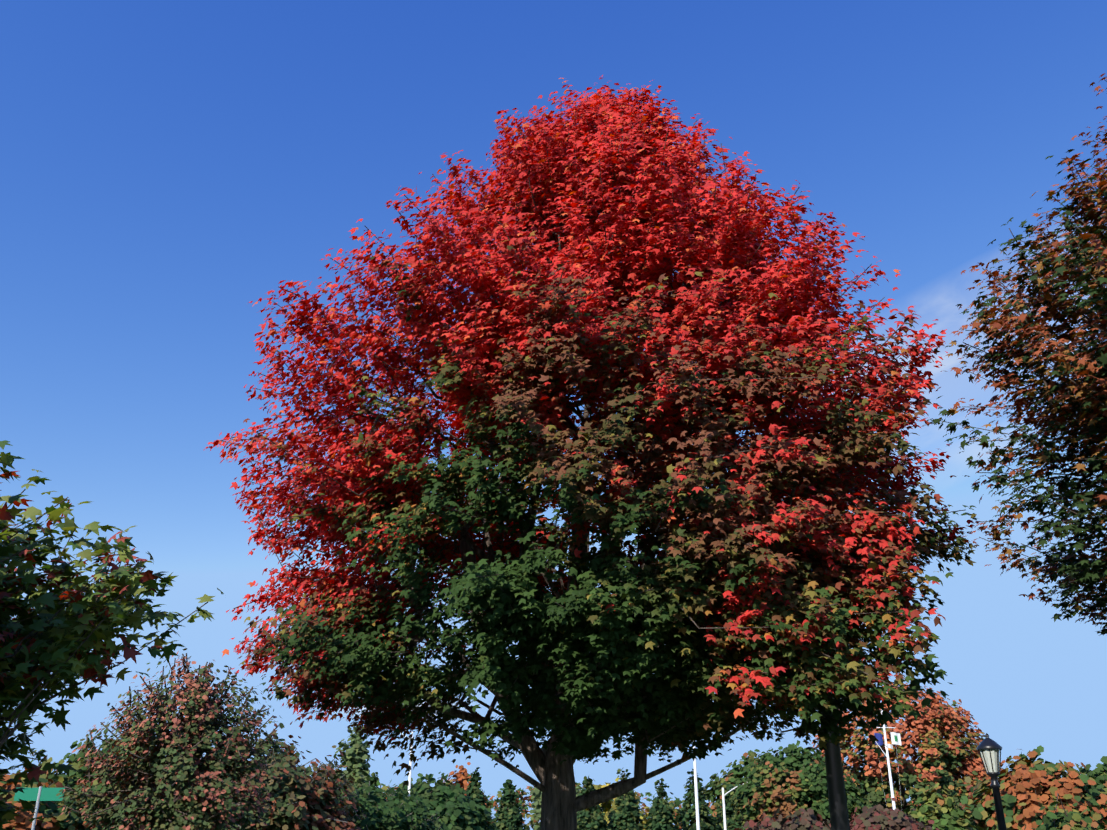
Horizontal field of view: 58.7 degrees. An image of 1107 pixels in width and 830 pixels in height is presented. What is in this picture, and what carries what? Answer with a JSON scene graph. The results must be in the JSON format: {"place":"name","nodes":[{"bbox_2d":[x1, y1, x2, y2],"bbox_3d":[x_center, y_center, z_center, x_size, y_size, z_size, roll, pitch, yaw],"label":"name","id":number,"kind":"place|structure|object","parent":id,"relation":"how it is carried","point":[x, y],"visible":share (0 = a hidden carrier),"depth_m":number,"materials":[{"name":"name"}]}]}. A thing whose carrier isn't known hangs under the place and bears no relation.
{"place":"outdoors","nodes":[
{"label":"outdoors","id":0,"kind":"place"},
{"bbox_2d":[0,0,1106,829],"label":"sky","id":1,"kind":"structure","parent":0,"point":[165,165],"materials":[{"name":"blue"}]},
{"bbox_2d":[693,746,699,829],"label":"pole","id":2,"kind":"object","parent":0,"point":[696,798],"visible":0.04,"depth_m":55.29,"materials":[{"name":"white metal"}]},
{"bbox_2d":[903,779,983,829],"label":"bush","id":3,"kind":"object","parent":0,"point":[948,813],"visible":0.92,"depth_m":34.39,"materials":[{"name":"green plant"}]},
{"bbox_3d":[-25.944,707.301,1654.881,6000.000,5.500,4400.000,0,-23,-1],"label":"ground","id":4,"kind":"structure","parent":0,"visible":0},
{"bbox_2d":[14,786,64,829],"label":"street name sign","id":5,"kind":"object","parent":4,"relation":"on","point":[39,794],"visible":0.87,"depth_m":18.31,"materials":[{"name":"metal"}]},
{"bbox_2d":[0,767,111,829],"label":"tree","id":6,"kind":"object","parent":4,"relation":"on","point":[56,820],"visible":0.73,"depth_m":30.37,"materials":[{"name":"green plant"}]},
{"bbox_2d":[16,729,165,829],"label":"tree","id":7,"kind":"object","parent":4,"relation":"on","point":[73,777],"visible":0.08,"depth_m":36.61,"materials":[{"name":"green plant"}]},
{"bbox_2d":[0,440,222,829],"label":"maple","id":8,"kind":"object","parent":4,"relation":"on","point":[44,638],"visible":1,"depth_m":5.92,"materials":[{"name":"green plant"}]},
{"bbox_2d":[56,648,282,829],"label":"tree","id":9,"kind":"object","parent":4,"relation":"on","point":[186,778],"visible":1,"depth_m":16.16,"materials":[{"name":"leaf"},{"name":"bark"}]},
{"bbox_2d":[129,723,374,829],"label":"tree","id":10,"kind":"object","parent":4,"relation":"on","point":[308,802],"visible":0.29,"depth_m":23.16,"materials":[{"name":"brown plant"}]},
{"bbox_2d":[330,724,378,793],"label":"tree","id":11,"kind":"object","parent":4,"relation":"on","point":[354,757],"visible":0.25,"depth_m":87.52,"materials":[{"name":"green plant"}]},
{"bbox_2d":[366,772,378,797],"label":"conifer","id":12,"kind":"object","parent":4,"relation":"on","point":[373,777],"visible":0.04,"depth_m":74.68,"materials":[{"name":"green plant"}]},
{"bbox_2d":[363,726,412,795],"bbox_3d":[-9.226,21.742,53.598,3.333,9.435,0.439,-8,-24,19],"label":"pole","id":13,"kind":"object","parent":4,"relation":"on","point":[409,776],"visible":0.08,"depth_m":53.87,"materials":[{"name":"white metal"}]},
{"bbox_2d":[331,773,453,829],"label":"tree","id":14,"kind":"object","parent":4,"relation":"on","point":[393,812],"visible":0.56,"depth_m":26.23,"materials":[{"name":"green plant"}]},
{"bbox_2d":[374,773,500,829],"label":"tree","id":15,"kind":"object","parent":4,"relation":"on","point":[460,808],"visible":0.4,"depth_m":53.55,"materials":[{"name":"green plant"}]},
{"bbox_2d":[432,772,450,787],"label":"conifer","id":16,"kind":"object","parent":4,"relation":"on","point":[444,778],"visible":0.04,"depth_m":73.05,"materials":[{"name":"green plant"}]},
{"bbox_2d":[441,762,492,823],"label":"tree","id":17,"kind":"object","parent":4,"relation":"on","point":[461,778],"visible":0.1,"depth_m":102.50,"materials":[{"name":"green plant"}]},
{"bbox_2d":[466,767,491,823],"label":"conifer","id":18,"kind":"object","parent":4,"relation":"on","point":[474,792],"visible":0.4,"depth_m":75.13,"materials":[{"name":"green plant"}]},
{"bbox_2d":[491,779,526,829],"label":"conifer","id":19,"kind":"object","parent":4,"relation":"on","point":[508,815],"visible":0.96,"depth_m":69.99,"materials":[{"name":"green plant"}]},
{"bbox_2d":[523,782,584,829],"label":"tree","id":20,"kind":"object","parent":4,"relation":"on","point":[536,796],"visible":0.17,"depth_m":102.40,"materials":[{"name":"green plant"}]},
{"bbox_2d":[204,75,979,829],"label":"red maple","id":21,"kind":"object","parent":4,"relation":"on","point":[766,569],"visible":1,"depth_m":8.03,"materials":[{"name":"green plant"}]},
{"bbox_2d":[577,776,610,829],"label":"conifer","id":22,"kind":"object","parent":4,"relation":"on","point":[591,818],"visible":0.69,"depth_m":71.98,"materials":[{"name":"green plant"}]},
{"bbox_2d":[586,778,649,829],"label":"tree","id":23,"kind":"object","parent":4,"relation":"on","point":[606,805],"visible":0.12,"depth_m":96.64,"materials":[{"name":"green plant"}]},
{"bbox_2d":[329,778,913,829],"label":"tree line","id":24,"kind":"object","parent":4,"relation":"on","point":[524,805],"visible":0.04,"depth_m":138.32,"materials":[{"name":"green plant"}]},
{"bbox_2d":[607,768,642,829],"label":"conifer","id":25,"kind":"object","parent":4,"relation":"on","point":[626,815],"visible":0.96,"depth_m":74.18,"materials":[{"name":"green plant"}]},
{"bbox_2d":[642,778,678,829],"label":"conifer","id":26,"kind":"object","parent":4,"relation":"on","point":[661,813],"visible":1,"depth_m":69.60,"materials":[{"name":"green plant"}]},
{"bbox_2d":[678,769,719,829],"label":"tree","id":27,"kind":"object","parent":4,"relation":"on","point":[706,821],"visible":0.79,"depth_m":71.83,"materials":[{"name":"green plant"}]},
{"bbox_2d":[683,749,759,826],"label":"tree","id":28,"kind":"object","parent":4,"relation":"on","point":[733,775],"visible":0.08,"depth_m":91.46,"materials":[{"name":"green plant"}]},
{"bbox_2d":[713,781,745,829],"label":"conifer","id":29,"kind":"object","parent":4,"relation":"on","point":[731,824],"visible":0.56,"depth_m":73.60,"materials":[{"name":"green plant"}]},
{"bbox_2d":[722,782,747,829],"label":"street light","id":30,"kind":"object","parent":4,"relation":"on","point":[724,812],"visible":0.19,"depth_m":60.45,"materials":[{"name":"white metal"}]},
{"bbox_2d":[734,808,830,829],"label":"bush","id":31,"kind":"object","parent":4,"relation":"on","point":[801,819],"visible":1,"depth_m":29.08,"materials":[{"name":"brown plant"}]},
{"bbox_2d":[729,740,872,829],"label":"tree","id":32,"kind":"object","parent":4,"relation":"on","point":[794,780],"visible":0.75,"depth_m":56.09,"materials":[{"name":"green plant"}]},
{"bbox_2d":[807,640,849,829],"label":"trunk","id":33,"kind":"object","parent":4,"relation":"on","point":[839,816],"visible":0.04,"depth_m":7.47,"materials":[{"name":"black wood"}]},
{"bbox_2d":[829,798,938,829],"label":"bush","id":34,"kind":"object","parent":4,"relation":"on","point":[881,818],"visible":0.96,"depth_m":30.77,"materials":[{"name":"brown plant"}]},
{"bbox_2d":[874,710,901,809],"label":"flag pole","id":35,"kind":"object","parent":4,"relation":"on","point":[896,738],"visible":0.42,"depth_m":72.36,"materials":[{"name":"white metal"}]},
{"bbox_2d":[812,683,1004,816],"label":"tree","id":36,"kind":"object","parent":4,"relation":"on","point":[944,751],"visible":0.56,"depth_m":76.14,"materials":[{"name":"orange plant"}]},
{"bbox_2d":[959,776,989,819],"bbox_3d":[22.787,22.068,50.836,5.321,6.442,5.280,-17,-28,35],"label":"tree","id":37,"kind":"object","parent":4,"relation":"on","point":[967,779],"visible":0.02,"depth_m":52.03,"materials":[{"name":"green plant"}]},
{"bbox_2d":[976,733,1006,829],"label":"lamp post","id":38,"kind":"object","parent":4,"relation":"on","point":[988,748],"visible":1,"depth_m":16.38,"materials":[{"name":"black metal"}]},
{"bbox_2d":[923,145,1106,635],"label":"tree","id":39,"kind":"object","parent":4,"relation":"on","point":[1083,363],"visible":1,"depth_m":8.61,"materials":[{"name":"green plant"}]},
{"bbox_2d":[960,745,1106,829],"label":"tree","id":40,"kind":"object","parent":4,"relation":"on","point":[1029,788],"visible":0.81,"depth_m":42.29,"materials":[{"name":"orange plant"}]},
{"bbox_2d":[1024,793,1106,829],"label":"bush","id":41,"kind":"object","parent":4,"relation":"on","point":[1067,820],"visible":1,"depth_m":27.72,"materials":[{"name":"green plant"}]},
{"bbox_2d":[1071,73,1106,426],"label":"tree","id":42,"kind":"object","parent":4,"relation":"on","point":[1104,140],"visible":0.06,"depth_m":12.46,"materials":[{"name":"brown plant"}]},
{"bbox_2d":[1077,756,1106,794],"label":"tree","id":43,"kind":"object","parent":4,"relation":"on","point":[1099,772],"visible":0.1,"depth_m":47.98,"materials":[{"name":"green plant"}]}
]}

